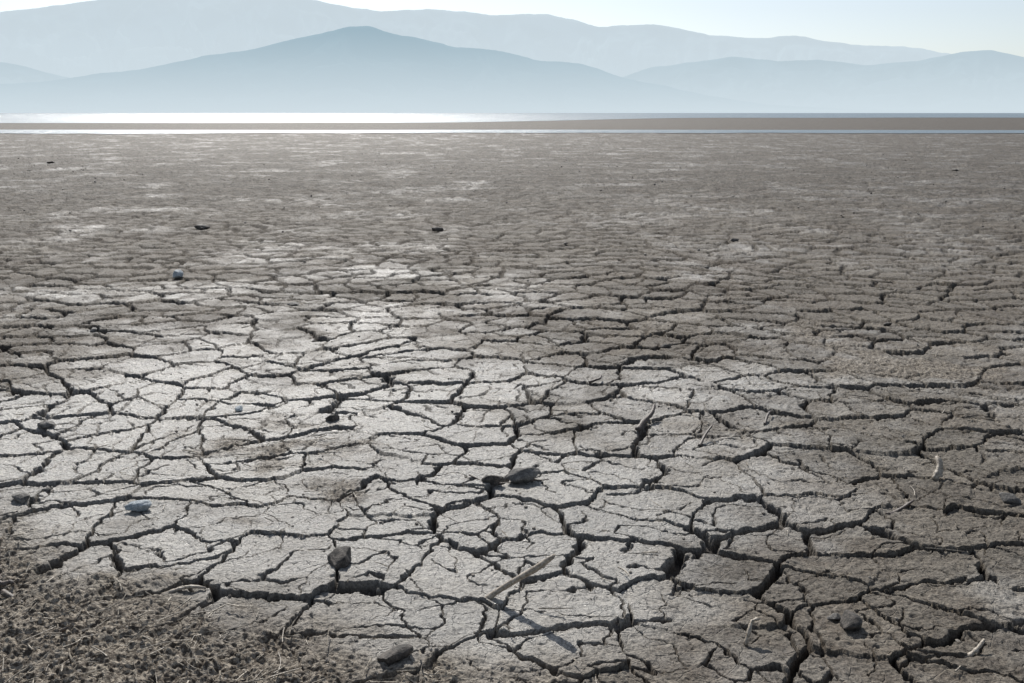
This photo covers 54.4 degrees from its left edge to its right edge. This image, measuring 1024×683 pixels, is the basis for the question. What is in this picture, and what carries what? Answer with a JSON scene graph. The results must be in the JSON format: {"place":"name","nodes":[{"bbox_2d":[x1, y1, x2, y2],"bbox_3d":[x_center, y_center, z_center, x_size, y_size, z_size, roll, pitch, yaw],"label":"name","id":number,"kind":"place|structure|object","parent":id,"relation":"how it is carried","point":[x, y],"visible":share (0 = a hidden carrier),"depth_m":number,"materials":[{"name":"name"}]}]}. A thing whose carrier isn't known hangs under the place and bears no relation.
{"place":"outdoors","nodes":[
{"label":"outdoors","id":0,"kind":"place"},
{"bbox_2d":[0,0,948,77],"bbox_3d":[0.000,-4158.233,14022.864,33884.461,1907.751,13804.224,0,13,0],"label":"hazy mountain range","id":1,"kind":"structure","parent":0,"point":[79,39],"depth_m":14980.89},
{"bbox_2d":[0,118,1023,682],"bbox_3d":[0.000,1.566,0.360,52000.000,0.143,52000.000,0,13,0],"label":"ground","id":2,"kind":"structure","parent":0,"point":[94,264],"depth_m":5.69,"materials":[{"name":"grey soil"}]},
{"bbox_2d":[0,579,13,586],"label":"driftwood stick","id":3,"kind":"object","parent":2,"relation":"on","point":[6,582],"visible":1,"depth_m":3.40,"materials":[{"name":"grey wood"}]},
{"bbox_2d":[12,491,29,503],"bbox_3d":[-2.076,0.658,4.199,0.102,0.045,0.062,8,15,30],"label":"stone","id":4,"kind":"object","parent":2,"relation":"on","point":[20,497],"visible":1,"depth_m":4.17,"materials":[{"name":"grey stone"}]},
{"bbox_2d":[0,589,68,631],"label":"driftwood stick","id":5,"kind":"object","parent":2,"relation":"on","point":[6,594],"visible":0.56,"depth_m":3.35,"materials":[{"name":"brown wood"}]},
{"bbox_2d":[37,421,55,428],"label":"stone","id":6,"kind":"object","parent":2,"relation":"on","point":[44,424],"visible":1,"depth_m":5.17,"materials":[{"name":"grey stone"}]},
{"bbox_2d":[124,500,151,511],"bbox_3d":[-1.540,0.679,4.102,0.109,0.046,0.062,-9,8,-16],"label":"stone","id":7,"kind":"object","parent":2,"relation":"on","point":[140,505],"visible":1,"depth_m":4.08,"materials":[{"name":"grey stone"}]},
{"bbox_2d":[173,270,182,277],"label":"stone","id":8,"kind":"object","parent":2,"relation":"on","point":[177,273],"visible":1,"depth_m":9.83,"materials":[{"name":"grey stone"}]},
{"bbox_2d":[161,585,205,593],"bbox_3d":[-1.123,0.848,3.407,0.147,0.031,0.027,-4,14,-17],"label":"driftwood stick","id":9,"kind":"object","parent":2,"relation":"on","point":[187,587],"visible":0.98,"depth_m":3.40,"materials":[{"name":"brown wood"}]},
{"bbox_2d":[194,224,209,229],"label":"stone","id":10,"kind":"object","parent":2,"relation":"on","point":[200,227],"visible":1,"depth_m":14.04,"materials":[{"name":"grey stone"}]},
{"bbox_2d":[197,475,206,481],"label":"stone","id":11,"kind":"object","parent":2,"relation":"on","point":[201,478],"visible":1,"depth_m":4.45,"materials":[{"name":"grey stone"}]},
{"bbox_2d":[235,405,242,411],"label":"stone","id":12,"kind":"object","parent":2,"relation":"on","point":[238,408],"visible":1,"depth_m":5.48,"materials":[{"name":"grey stone"}]},
{"bbox_2d":[287,302,298,305],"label":"stone","id":13,"kind":"object","parent":2,"relation":"on","point":[293,303],"visible":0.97,"depth_m":8.45,"materials":[{"name":"grey stone"}]},
{"bbox_2d":[325,414,339,421],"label":"stone","id":14,"kind":"object","parent":2,"relation":"on","point":[332,418],"visible":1,"depth_m":5.30,"materials":[{"name":"black stone"}]},
{"bbox_2d":[327,546,351,571],"bbox_3d":[-0.630,0.791,3.627,0.088,0.060,0.120,-2,22,4],"label":"stone","id":15,"kind":"object","parent":2,"relation":"on","point":[338,558],"visible":0.94,"depth_m":3.61,"materials":[{"name":"grey stone"}]},
{"bbox_2d":[377,644,413,664],"bbox_3d":[-0.351,0.939,2.998,0.107,0.033,0.073,-16,8,-31],"label":"stone","id":16,"kind":"object","parent":2,"relation":"on","point":[394,654],"visible":1,"depth_m":2.98,"materials":[{"name":"grey stone"}]},
{"bbox_2d":[432,227,443,231],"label":"stone","id":17,"kind":"object","parent":2,"relation":"on","point":[437,229],"visible":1,"depth_m":13.83,"materials":[{"name":"grey stone"}]},
{"bbox_2d":[481,475,503,484],"bbox_3d":[-0.084,0.611,4.417,0.100,0.046,0.057,-3,4,20],"label":"stone","id":18,"kind":"object","parent":2,"relation":"on","point":[493,479],"visible":1,"depth_m":4.39,"materials":[{"name":"grey stone"}]},
{"bbox_2d":[469,474,548,484],"bbox_3d":[-0.019,0.618,4.431,0.374,0.042,0.041,4,13,15],"label":"driftwood stick","id":19,"kind":"object","parent":2,"relation":"on","point":[474,477],"visible":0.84,"depth_m":4.43,"materials":[{"name":"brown wood"}]},
{"bbox_2d":[0,288,1023,682],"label":"dry plant litter","id":20,"kind":"object","parent":2,"relation":"on","point":[258,676],"visible":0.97,"depth_m":3.22,"materials":[{"name":"brown plant"}]},
{"bbox_2d":[485,554,554,598],"bbox_3d":[0.024,0.788,3.325,0.250,0.206,0.037,5,14,19],"label":"driftwood stick","id":21,"kind":"object","parent":2,"relation":"on","point":[522,576],"visible":0.98,"depth_m":3.31,"materials":[{"name":"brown wood"}]},
{"bbox_2d":[506,467,539,483],"bbox_3d":[0.051,0.599,4.446,0.164,0.078,0.093,-17,27,-19],"label":"stone","id":22,"kind":"object","parent":2,"relation":"on","point":[521,475],"visible":1,"depth_m":4.42,"materials":[{"name":"grey stone"}]},
{"bbox_2d":[588,375,601,382],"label":"driftwood stick","id":23,"kind":"object","parent":2,"relation":"on","point":[596,379],"visible":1,"depth_m":5.97,"materials":[{"name":"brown wood"}]},
{"bbox_2d":[635,403,655,431],"bbox_3d":[0.711,0.403,5.257,0.039,0.087,0.276,7,15,28],"label":"driftwood stick","id":24,"kind":"object","parent":2,"relation":"on","point":[639,426],"visible":1,"depth_m":5.22,"materials":[{"name":"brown wood"}]},
{"bbox_2d":[660,344,670,347],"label":"stone","id":25,"kind":"object","parent":2,"relation":"on","point":[665,345],"visible":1,"depth_m":6.97,"materials":[{"name":"grey stone"}]},
{"bbox_2d":[698,424,712,447],"bbox_3d":[0.962,0.469,4.957,0.022,0.069,0.185,7,15,27],"label":"driftwood stick","id":26,"kind":"object","parent":2,"relation":"on","point":[700,443],"visible":1,"depth_m":4.95,"materials":[{"name":"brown wood"}]},
{"bbox_2d":[744,617,759,645],"bbox_3d":[0.745,0.902,3.104,0.069,0.078,0.024,-11,17,-39],"label":"driftwood stick","id":27,"kind":"object","parent":2,"relation":"on","point":[748,634],"visible":1,"depth_m":3.09,"materials":[{"name":"brown wood"}]},
{"bbox_2d":[763,410,771,424],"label":"driftwood stick","id":28,"kind":"object","parent":2,"relation":"on","point":[766,417],"visible":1,"depth_m":5.26,"materials":[{"name":"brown wood"}]},
{"bbox_2d":[827,613,840,619],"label":"stone","id":29,"kind":"object","parent":2,"relation":"on","point":[835,616],"visible":0.98,"depth_m":3.23,"materials":[{"name":"grey stone"}]},
{"bbox_2d":[840,610,862,630],"bbox_3d":[1.082,0.900,3.179,0.072,0.060,0.084,12,17,41],"label":"stone","id":30,"kind":"object","parent":2,"relation":"on","point":[850,620],"visible":0.98,"depth_m":3.16,"materials":[{"name":"grey stone"}]},
{"bbox_2d":[885,500,913,514],"bbox_3d":[1.613,0.694,4.143,0.176,0.041,0.026,-9,16,-34],"label":"driftwood stick","id":31,"kind":"object","parent":2,"relation":"on","point":[904,506],"visible":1,"depth_m":4.14,"materials":[{"name":"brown wood"}]},
{"bbox_2d":[932,456,943,479],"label":"driftwood stick","id":32,"kind":"object","parent":2,"relation":"on","point":[938,472],"visible":1,"depth_m":4.46,"materials":[{"name":"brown wood"}]},
{"bbox_2d":[965,639,984,657],"bbox_3d":[1.409,0.938,3.025,0.088,0.049,0.021,-7,15,-27],"label":"driftwood stick","id":33,"kind":"object","parent":2,"relation":"on","point":[976,649],"visible":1,"depth_m":3.02,"materials":[{"name":"brown wood"}]},
{"bbox_2d":[999,492,1020,504],"bbox_3d":[2.096,0.665,4.197,0.057,0.049,0.092,-4,20,-38],"label":"stone","id":34,"kind":"object","parent":2,"relation":"on","point":[1007,498],"visible":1,"depth_m":4.18,"materials":[{"name":"grey stone"}]},
{"bbox_2d":[0,26,1023,112],"bbox_3d":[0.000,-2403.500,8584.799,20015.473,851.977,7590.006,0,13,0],"label":"blue mountain","id":35,"kind":"structure","parent":0,"point":[361,69],"depth_m":9064.34,"materials":[{"name":"blue stone"}]},
{"bbox_2d":[0,50,1023,109],"bbox_3d":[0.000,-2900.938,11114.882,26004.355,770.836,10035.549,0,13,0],"label":"hazy hill range","id":36,"kind":"structure","parent":0,"point":[982,80],"depth_m":11434.15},
{"bbox_2d":[0,113,1023,122],"bbox_3d":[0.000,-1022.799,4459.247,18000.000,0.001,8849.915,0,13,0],"label":"lake","id":37,"kind":"structure","parent":0,"point":[240,117],"depth_m":432.74,"materials":[{"name":"grey liquid"}]},
{"bbox_2d":[0,130,1023,133],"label":"shallow channel water","id":38,"kind":"structure","parent":0,"point":[454,131],"depth_m":85.73,"materials":[{"name":"grey liquid"}]},
{"bbox_2d":[0,0,1023,56],"label":"sky","id":39,"kind":"structure","parent":0,"point":[941,26],"materials":[{"name":"white"}]}
]}

